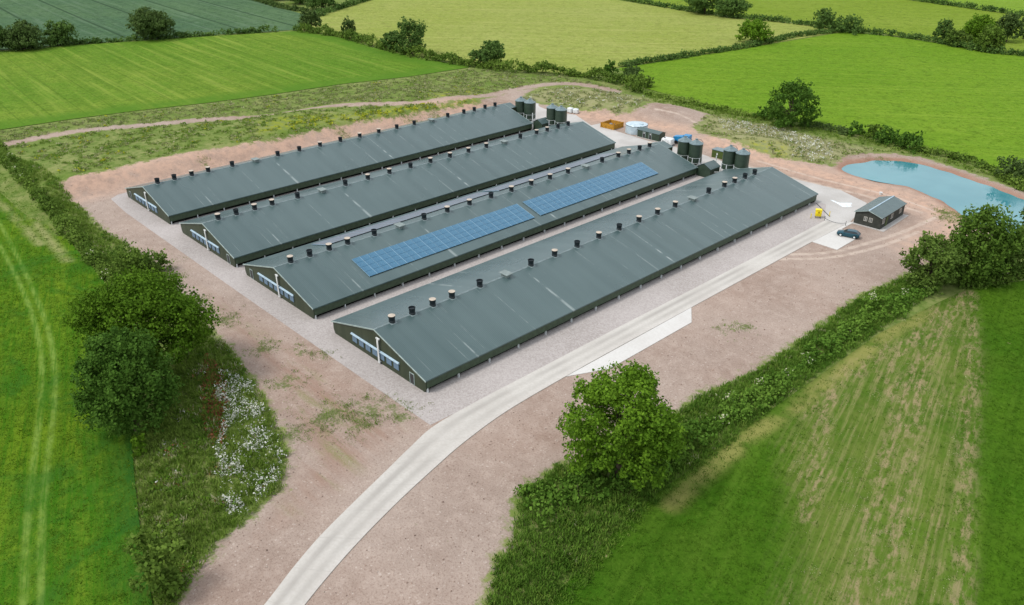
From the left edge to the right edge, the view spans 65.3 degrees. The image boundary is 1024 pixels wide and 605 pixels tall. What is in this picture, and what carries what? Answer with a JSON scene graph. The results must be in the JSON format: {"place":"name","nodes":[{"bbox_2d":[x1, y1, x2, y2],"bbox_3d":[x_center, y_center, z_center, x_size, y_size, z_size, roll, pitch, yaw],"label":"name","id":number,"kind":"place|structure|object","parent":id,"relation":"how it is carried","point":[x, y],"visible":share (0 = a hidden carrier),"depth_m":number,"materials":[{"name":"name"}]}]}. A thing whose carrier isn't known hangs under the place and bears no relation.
{"place":"outdoors","nodes":[
{"label":"outdoors","id":0,"kind":"place"},
{"bbox_2d":[0,173,152,604],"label":"crop field","id":1,"kind":"structure","parent":0,"point":[33,556],"depth_m":99.56,"materials":[{"name":"plant"}]},
{"bbox_2d":[130,433,147,457],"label":"bush","id":2,"kind":"object","parent":1,"relation":"on","point":[135,441],"visible":1,"depth_m":99.87,"materials":[{"name":"green plant"}]},
{"bbox_2d":[0,0,302,49],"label":"bean field","id":3,"kind":"structure","parent":0,"point":[101,19],"depth_m":447.83,"materials":[{"name":"plant"}]},
{"bbox_2d":[125,6,175,38],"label":"hedge tree","id":4,"kind":"object","parent":3,"relation":"on","point":[145,21],"visible":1,"depth_m":368.63,"materials":[{"name":"green plant"}]},
{"bbox_2d":[0,31,468,128],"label":"barley field","id":5,"kind":"structure","parent":0,"point":[48,84],"depth_m":309.43,"materials":[{"name":"plant"}]},
{"bbox_2d":[0,0,1023,604],"bbox_3d":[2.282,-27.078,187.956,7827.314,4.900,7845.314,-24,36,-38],"label":"ground","id":6,"kind":"structure","parent":0,"point":[684,362],"depth_m":122.45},
{"bbox_2d":[0,25,6,48],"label":"hedge tree","id":7,"kind":"object","parent":6,"relation":"on","point":[1,45],"visible":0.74,"depth_m":346.38,"materials":[{"name":"green plant"}]},
{"bbox_2d":[0,19,47,50],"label":"hedge tree","id":8,"kind":"object","parent":6,"relation":"on","point":[23,34],"visible":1,"depth_m":345.89,"materials":[{"name":"green plant"}]},
{"bbox_2d":[0,139,118,284],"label":"hedge","id":9,"kind":"object","parent":6,"relation":"on","point":[89,253],"visible":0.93,"depth_m":167.79,"materials":[{"name":"green plant"}]},
{"bbox_2d":[42,18,79,45],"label":"hedge tree","id":10,"kind":"object","parent":6,"relation":"on","point":[58,31],"visible":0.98,"depth_m":356.14,"materials":[{"name":"green plant"}]},
{"bbox_2d":[68,323,185,438],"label":"oak tree","id":11,"kind":"object","parent":6,"relation":"on","point":[128,380],"visible":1,"depth_m":98.86,"materials":[{"name":"green plant"}]},
{"bbox_2d":[107,238,151,281],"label":"bush","id":12,"kind":"object","parent":6,"relation":"on","point":[128,259],"visible":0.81,"depth_m":144.61,"materials":[{"name":"green plant"}]},
{"bbox_2d":[55,264,225,379],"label":"oak tree","id":13,"kind":"object","parent":6,"relation":"on","point":[143,304],"visible":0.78,"depth_m":108.68,"materials":[{"name":"green plant"}]},
{"bbox_2d":[119,528,183,601],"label":"bush","id":14,"kind":"object","parent":6,"relation":"on","point":[155,571],"visible":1,"depth_m":78.55,"materials":[{"name":"green plant"}]},
{"bbox_2d":[8,24,298,49],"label":"hedge","id":15,"kind":"object","parent":6,"relation":"on","point":[186,34],"visible":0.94,"depth_m":375.88,"materials":[{"name":"plant"}]},
{"bbox_2d":[134,248,174,272],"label":"bush","id":16,"kind":"object","parent":6,"relation":"on","point":[160,257],"visible":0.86,"depth_m":146.42,"materials":[{"name":"green plant"}]},
{"bbox_2d":[149,518,185,551],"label":"bush","id":17,"kind":"object","parent":6,"relation":"on","point":[170,531],"visible":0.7,"depth_m":85.77,"materials":[{"name":"green plant"}]},
{"bbox_2d":[254,0,309,11],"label":"hedge","id":18,"kind":"object","parent":6,"relation":"on","point":[272,3],"visible":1,"depth_m":468.20,"materials":[{"name":"plant"}]},
{"bbox_2d":[297,9,321,29],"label":"hedge tree","id":19,"kind":"object","parent":6,"relation":"on","point":[311,17],"visible":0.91,"depth_m":396.28,"materials":[{"name":"green plant"}]},
{"bbox_2d":[303,0,338,8],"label":"hedge tree","id":20,"kind":"object","parent":6,"relation":"on","point":[313,3],"visible":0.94,"depth_m":462.51,"materials":[{"name":"green plant"}]},
{"bbox_2d":[315,0,368,15],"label":"hedge","id":21,"kind":"object","parent":6,"relation":"on","point":[343,5],"visible":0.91,"depth_m":464.33,"materials":[{"name":"plant"}]},
{"bbox_2d":[340,16,355,37],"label":"hedge tree","id":22,"kind":"object","parent":6,"relation":"on","point":[349,23],"visible":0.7,"depth_m":375.44,"materials":[{"name":"green plant"}]},
{"bbox_2d":[295,23,473,66],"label":"hedge","id":23,"kind":"object","parent":6,"relation":"on","point":[428,54],"visible":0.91,"depth_m":351.76,"materials":[{"name":"green plant"}]},
{"bbox_2d":[379,30,401,49],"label":"hedge tree","id":24,"kind":"object","parent":6,"relation":"on","point":[391,36],"visible":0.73,"depth_m":346.06,"materials":[{"name":"green plant"}]},
{"bbox_2d":[392,16,427,53],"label":"hedge tree","id":25,"kind":"object","parent":6,"relation":"on","point":[406,32],"visible":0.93,"depth_m":335.56,"materials":[{"name":"green plant"}]},
{"bbox_2d":[19,71,850,571],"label":"wild flowers","id":26,"kind":"object","parent":6,"relation":"on","point":[731,125],"visible":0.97,"depth_m":113.63,"materials":[{"name":"plant"}]},
{"bbox_2d":[111,129,824,424],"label":"gravel yard","id":27,"kind":"structure","parent":6,"relation":"on","point":[452,395],"depth_m":137.09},
{"bbox_2d":[125,102,532,224],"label":"poultry shed","id":28,"kind":"structure","parent":27,"relation":"on","point":[174,198],"depth_m":195.32,"materials":[{"name":"grey metal"}]},
{"bbox_2d":[179,121,615,267],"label":"poultry shed","id":29,"kind":"structure","parent":27,"relation":"on","point":[237,237],"depth_m":176.01,"materials":[{"name":"grey metal"}]},
{"bbox_2d":[243,141,697,318],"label":"poultry shed","id":30,"kind":"structure","parent":27,"relation":"on","point":[312,281],"depth_m":153.89,"materials":[{"name":"grey metal"}]},
{"bbox_2d":[312,192,488,244],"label":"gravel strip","id":31,"kind":"object","parent":30,"relation":"on","point":[398,219],"visible":0.91,"depth_m":161.75,"materials":[{"name":"gravel"}]},
{"bbox_2d":[351,204,534,276],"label":"solar array","id":32,"kind":"object","parent":30,"relation":"on","point":[398,255],"visible":1,"depth_m":152.44,"materials":[{"name":"glass"}]},
{"bbox_2d":[484,153,615,190],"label":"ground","id":33,"kind":"structure","parent":30,"relation":"on","point":[543,174],"depth_m":188.43,"materials":[{"name":"gravel"}]},
{"bbox_2d":[523,162,658,215],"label":"solar array","id":34,"kind":"object","parent":30,"relation":"on","point":[541,205],"visible":1,"depth_m":178.44,"materials":[{"name":"glass"}]},
{"bbox_2d":[331,167,817,392],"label":"poultry shed","id":35,"kind":"structure","parent":27,"relation":"on","point":[425,338],"depth_m":137.99,"materials":[{"name":"grey metal"}]},
{"bbox_2d":[409,372,414,385],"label":"door","id":36,"kind":"structure","parent":35,"relation":"in","point":[412,380],"depth_m":114.60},
{"bbox_2d":[696,160,720,176],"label":"control hut","id":37,"kind":"object","parent":27,"relation":"on","point":[706,169],"visible":0.95,"depth_m":196.61,"materials":[{"name":"green metal"}]},
{"bbox_2d":[815,208,822,218],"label":"storage bin","id":38,"kind":"object","parent":27,"relation":"on","point":[818,211],"visible":1,"depth_m":172.10,"materials":[{"name":"yellow plastic"}]},
{"bbox_2d":[468,49,485,63],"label":"hedge tree","id":39,"kind":"object","parent":6,"relation":"on","point":[475,54],"visible":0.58,"depth_m":319.04,"materials":[{"name":"green plant"}]},
{"bbox_2d":[0,68,1009,604],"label":"rough grass","id":40,"kind":"structure","parent":6,"relation":"on","point":[552,548],"depth_m":105.17,"materials":[{"name":"green plant"}]},
{"bbox_2d":[71,89,1023,603],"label":"loose stones","id":41,"kind":"object","parent":6,"relation":"on","point":[553,395],"visible":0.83,"depth_m":121.94,"materials":[{"name":"stone"}]},
{"bbox_2d":[469,58,648,89],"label":"hedge","id":42,"kind":"object","parent":6,"relation":"on","point":[573,72],"visible":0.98,"depth_m":302.40,"materials":[{"name":"green plant"}]},
{"bbox_2d":[160,105,960,457],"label":"weeds","id":43,"kind":"object","parent":6,"relation":"on","point":[368,421],"visible":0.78,"depth_m":112.64,"materials":[{"name":"green plant"}]},
{"bbox_2d":[513,438,697,530],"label":"hedge","id":44,"kind":"object","parent":6,"relation":"on","point":[574,481],"visible":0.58,"depth_m":93.96,"materials":[{"name":"green plant"}]},
{"bbox_2d":[603,59,618,74],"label":"bush","id":45,"kind":"object","parent":6,"relation":"on","point":[609,67],"visible":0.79,"depth_m":302.64,"materials":[{"name":"green plant"}]},
{"bbox_2d":[556,359,691,491],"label":"ash tree","id":46,"kind":"object","parent":6,"relation":"on","point":[641,409],"visible":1,"depth_m":89.92,"materials":[{"name":"green plant"}]},
{"bbox_2d":[566,308,691,376],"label":"layby","id":47,"kind":"structure","parent":6,"relation":"on","point":[629,349],"depth_m":125.23,"materials":[{"name":"concrete"}]},
{"bbox_2d":[619,61,643,83],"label":"bush","id":48,"kind":"object","parent":6,"relation":"on","point":[629,69],"visible":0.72,"depth_m":288.85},
{"bbox_2d":[625,121,647,134],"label":"water tank","id":49,"kind":"object","parent":6,"relation":"on","point":[631,127],"visible":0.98,"depth_m":230.98,"materials":[{"name":"plastic"}]},
{"bbox_2d":[627,77,646,92],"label":"bush","id":50,"kind":"object","parent":6,"relation":"on","point":[638,87],"visible":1,"depth_m":277.10,"materials":[{"name":"green plant"}]},
{"bbox_2d":[636,126,665,141],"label":"plant room","id":51,"kind":"object","parent":6,"relation":"on","point":[650,134],"visible":0.97,"depth_m":226.16,"materials":[{"name":"green metal"}]},
{"bbox_2d":[673,134,691,143],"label":"utility trailer","id":52,"kind":"object","parent":6,"relation":"on","point":[676,137],"visible":0.38,"depth_m":221.74,"materials":[{"name":"blue paint"}]},
{"bbox_2d":[531,103,866,224],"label":"concrete yard","id":53,"kind":"structure","parent":6,"relation":"on","point":[839,214],"depth_m":188.51,"materials":[{"name":"concrete"}]},
{"bbox_2d":[515,96,526,116],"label":"feed silo","id":54,"kind":"object","parent":53,"relation":"on","point":[519,102],"visible":0.47,"depth_m":240.35,"materials":[{"name":"green metal"}]},
{"bbox_2d":[524,98,535,120],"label":"feed silo","id":55,"kind":"object","parent":53,"relation":"on","point":[529,106],"visible":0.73,"depth_m":238.64,"materials":[{"name":"green metal"}]},
{"bbox_2d":[533,117,549,129],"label":"control hut","id":56,"kind":"object","parent":53,"relation":"on","point":[540,123],"visible":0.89,"depth_m":233.72,"materials":[{"name":"green metal"}]},
{"bbox_2d":[546,103,558,124],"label":"feed silo","id":57,"kind":"object","parent":53,"relation":"on","point":[550,114],"visible":0.66,"depth_m":232.89,"materials":[{"name":"green metal"}]},
{"bbox_2d":[554,105,566,124],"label":"feed silo","id":58,"kind":"object","parent":53,"relation":"on","point":[561,114],"visible":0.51,"depth_m":230.65,"materials":[{"name":"green metal"}]},
{"bbox_2d":[600,119,623,129],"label":"timber enclosure","id":59,"kind":"object","parent":53,"relation":"on","point":[607,125],"visible":1,"depth_m":237.29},
{"bbox_2d":[661,137,674,145],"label":"plastic tank","id":60,"kind":"object","parent":53,"relation":"on","point":[669,140],"visible":0.69,"depth_m":220.42,"materials":[{"name":"white paint"}]},
{"bbox_2d":[676,136,691,159],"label":"feed silo","id":61,"kind":"object","parent":53,"relation":"on","point":[683,148],"visible":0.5,"depth_m":202.32,"materials":[{"name":"green metal"}]},
{"bbox_2d":[687,138,703,165],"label":"feed silo","id":62,"kind":"object","parent":53,"relation":"on","point":[695,152],"visible":0.85,"depth_m":200.48,"materials":[{"name":"green metal"}]},
{"bbox_2d":[714,145,737,172],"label":"feed silo","id":63,"kind":"object","parent":53,"relation":"on","point":[728,158],"visible":0.77,"depth_m":195.47,"materials":[{"name":"green metal"}]},
{"bbox_2d":[733,148,750,168],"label":"feed silo","id":64,"kind":"object","parent":53,"relation":"on","point":[742,157],"visible":0.59,"depth_m":192.84,"materials":[{"name":"green metal"}]},
{"bbox_2d":[831,200,851,206],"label":"lime spill","id":65,"kind":"object","parent":53,"relation":"on","point":[845,204],"visible":1,"depth_m":180.18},
{"bbox_2d":[642,90,768,120],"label":"hedge","id":66,"kind":"object","parent":6,"relation":"on","point":[696,102],"visible":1,"depth_m":260.01,"materials":[{"name":"green plant"}]},
{"bbox_2d":[710,147,723,159],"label":"electrical cabinet","id":67,"kind":"object","parent":6,"relation":"on","point":[717,152],"visible":0.53,"depth_m":210.02,"materials":[{"name":"metal"}]},
{"bbox_2d":[617,26,846,66],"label":"hedge","id":68,"kind":"object","parent":6,"relation":"on","point":[734,47],"visible":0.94,"depth_m":347.51,"materials":[{"name":"plant"}]},
{"bbox_2d":[712,0,752,14],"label":"hedge tree","id":69,"kind":"object","parent":6,"relation":"on","point":[730,7],"visible":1,"depth_m":432.72,"materials":[{"name":"green plant"}]},
{"bbox_2d":[624,0,842,28],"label":"hedge","id":70,"kind":"object","parent":6,"relation":"on","point":[740,15],"visible":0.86,"depth_m":434.85,"materials":[{"name":"plant"}]},
{"bbox_2d":[735,18,774,42],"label":"hedge tree","id":71,"kind":"object","parent":6,"relation":"on","point":[753,29],"visible":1,"depth_m":361.65,"materials":[{"name":"green plant"}]},
{"bbox_2d":[752,105,774,119],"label":"bush","id":72,"kind":"object","parent":6,"relation":"on","point":[761,113],"visible":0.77,"depth_m":244.47,"materials":[{"name":"green plant"}]},
{"bbox_2d":[674,282,939,444],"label":"hedge","id":73,"kind":"object","parent":6,"relation":"on","point":[836,337],"visible":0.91,"depth_m":117.31,"materials":[{"name":"green plant"}]},
{"bbox_2d":[619,32,1023,179],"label":"pasture","id":74,"kind":"structure","parent":6,"relation":"on","point":[961,100],"depth_m":290.59,"materials":[{"name":"plant"}]},
{"bbox_2d":[643,75,654,87],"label":"bush","id":75,"kind":"object","parent":74,"relation":"on","point":[649,80],"visible":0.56,"depth_m":284.09,"materials":[{"name":"green plant"}]},
{"bbox_2d":[764,77,822,127],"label":"pasture oak","id":76,"kind":"object","parent":74,"relation":"on","point":[802,93],"visible":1,"depth_m":233.81,"materials":[{"name":"green plant"}]},
{"bbox_2d":[827,13,866,35],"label":"bush","id":77,"kind":"object","parent":74,"relation":"on","point":[847,22],"visible":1,"depth_m":389.23,"materials":[{"name":"plant"}]},
{"bbox_2d":[872,124,904,145],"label":"bush","id":78,"kind":"object","parent":74,"relation":"on","point":[884,137],"visible":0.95,"depth_m":221.44,"materials":[{"name":"green plant"}]},
{"bbox_2d":[849,25,1023,55],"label":"hedge","id":79,"kind":"object","parent":74,"relation":"on","point":[939,40],"visible":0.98,"depth_m":363.75,"materials":[{"name":"plant"}]},
{"bbox_2d":[943,28,973,46],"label":"hedge tree","id":80,"kind":"object","parent":74,"relation":"on","point":[953,34],"visible":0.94,"depth_m":355.94,"materials":[{"name":"green plant"}]},
{"bbox_2d":[973,22,1006,53],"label":"hedge tree","id":81,"kind":"object","parent":74,"relation":"on","point":[996,36],"visible":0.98,"depth_m":343.35,"materials":[{"name":"green plant"}]},
{"bbox_2d":[994,155,1023,180],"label":"bush","id":82,"kind":"object","parent":74,"relation":"on","point":[1018,170],"visible":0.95,"depth_m":194.27,"materials":[{"name":"plant"}]},
{"bbox_2d":[812,7,836,29],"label":"hedge tree","id":83,"kind":"object","parent":6,"relation":"on","point":[826,18],"visible":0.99,"depth_m":392.80,"materials":[{"name":"green plant"}]},
{"bbox_2d":[625,0,1023,52],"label":"pasture","id":84,"kind":"structure","parent":6,"relation":"on","point":[910,16],"depth_m":454.96,"materials":[{"name":"green plant"}]},
{"bbox_2d":[932,18,953,38],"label":"hedge tree","id":85,"kind":"object","parent":84,"relation":"on","point":[945,25],"visible":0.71,"depth_m":365.46,"materials":[{"name":"green plant"}]},
{"bbox_2d":[919,0,1023,15],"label":"hedge","id":86,"kind":"object","parent":84,"relation":"on","point":[990,8],"visible":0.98,"depth_m":467.52,"materials":[{"name":"plant"}]},
{"bbox_2d":[960,13,998,42],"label":"hedge tree","id":87,"kind":"object","parent":84,"relation":"on","point":[974,27],"visible":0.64,"depth_m":356.25,"materials":[{"name":"green plant"}]},
{"bbox_2d":[995,11,1023,41],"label":"hedge tree","id":88,"kind":"object","parent":84,"relation":"on","point":[1011,23],"visible":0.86,"depth_m":363.52,"materials":[{"name":"green plant"}]},
{"bbox_2d":[799,121,851,135],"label":"hedge","id":89,"kind":"object","parent":6,"relation":"on","point":[841,130],"visible":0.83,"depth_m":233.63,"materials":[{"name":"plant"}]},
{"bbox_2d":[813,222,854,249],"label":"parking pad","id":90,"kind":"object","parent":6,"relation":"on","point":[834,240],"visible":0.96,"depth_m":161.70,"materials":[{"name":"concrete"}]},
{"bbox_2d":[837,229,860,238],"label":"parked car","id":91,"kind":"object","parent":90,"relation":"on","point":[853,233],"visible":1,"depth_m":162.57,"materials":[{"name":"teal paint"}]},
{"bbox_2d":[847,120,866,135],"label":"bush","id":92,"kind":"object","parent":6,"relation":"on","point":[859,130],"visible":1,"depth_m":228.87,"materials":[{"name":"green plant"}]},
{"bbox_2d":[862,124,883,137],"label":"bush","id":93,"kind":"object","parent":6,"relation":"on","point":[873,127],"visible":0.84,"depth_m":226.14,"materials":[{"name":"green plant"}]},
{"bbox_2d":[852,196,908,231],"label":"site office","id":94,"kind":"structure","parent":6,"relation":"on","point":[883,213],"depth_m":169.23,"materials":[{"name":"grey metal"}]},
{"bbox_2d":[895,130,925,154],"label":"bush","id":95,"kind":"object","parent":6,"relation":"on","point":[911,140],"visible":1,"depth_m":216.39,"materials":[{"name":"green plant"}]},
{"bbox_2d":[899,230,969,294],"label":"hawthorn tree","id":96,"kind":"object","parent":6,"relation":"on","point":[943,264],"visible":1,"depth_m":139.70,"materials":[{"name":"green plant"}]},
{"bbox_2d":[912,145,1023,190],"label":"hedge","id":97,"kind":"object","parent":6,"relation":"on","point":[951,155],"visible":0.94,"depth_m":204.41,"materials":[{"name":"green plant"}]},
{"bbox_2d":[917,0,1023,14],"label":"hill pasture","id":98,"kind":"structure","parent":6,"relation":"on","point":[1016,5],"depth_m":490.15,"materials":[{"name":"green plant"}]},
{"bbox_2d":[944,202,1023,288],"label":"field maple","id":99,"kind":"object","parent":6,"relation":"on","point":[984,259],"visible":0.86,"depth_m":140.30,"materials":[{"name":"green plant"}]},
{"bbox_2d":[950,263,1023,289],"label":"hedge","id":100,"kind":"object","parent":6,"relation":"on","point":[1008,278],"visible":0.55,"depth_m":143.22,"materials":[{"name":"green plant"}]},
{"bbox_2d":[992,224,1023,277],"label":"hawthorn tree","id":101,"kind":"object","parent":6,"relation":"on","point":[1015,263],"visible":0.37,"depth_m":144.01,"materials":[{"name":"green plant"}]},
{"bbox_2d":[1018,208,1023,241],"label":"field maple","id":102,"kind":"object","parent":6,"relation":"on","point":[1022,212],"visible":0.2,"depth_m":153.86,"materials":[{"name":"green plant"}]},
{"bbox_2d":[264,220,842,604],"bbox_3d":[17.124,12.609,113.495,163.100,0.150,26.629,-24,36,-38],"label":"road","id":103,"kind":"structure","parent":0,"point":[372,505],"depth_m":105.17,"materials":[{"name":"concrete"}]},
{"bbox_2d":[302,0,836,73],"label":"hay field","id":104,"kind":"structure","parent":0,"point":[582,35],"depth_m":406.37,"materials":[{"name":"plant"}]},
{"bbox_2d":[478,40,505,62],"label":"hedge tree","id":105,"kind":"object","parent":104,"relation":"on","point":[494,49],"visible":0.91,"depth_m":314.42,"materials":[{"name":"green plant"}]},
{"bbox_2d":[684,0,719,13],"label":"hedge tree","id":106,"kind":"object","parent":104,"relation":"on","point":[701,5],"visible":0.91,"depth_m":444.34,"materials":[{"name":"green plant"}]},
{"bbox_2d":[546,281,1023,604],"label":"hay meadow","id":107,"kind":"structure","parent":0,"point":[877,589],"depth_m":94.09,"materials":[{"name":"plant"}]},
{"bbox_2d":[842,160,1023,232],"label":"pond","id":108,"kind":"structure","parent":0,"point":[956,192],"depth_m":193.67,"materials":[{"name":"teal liquid"}]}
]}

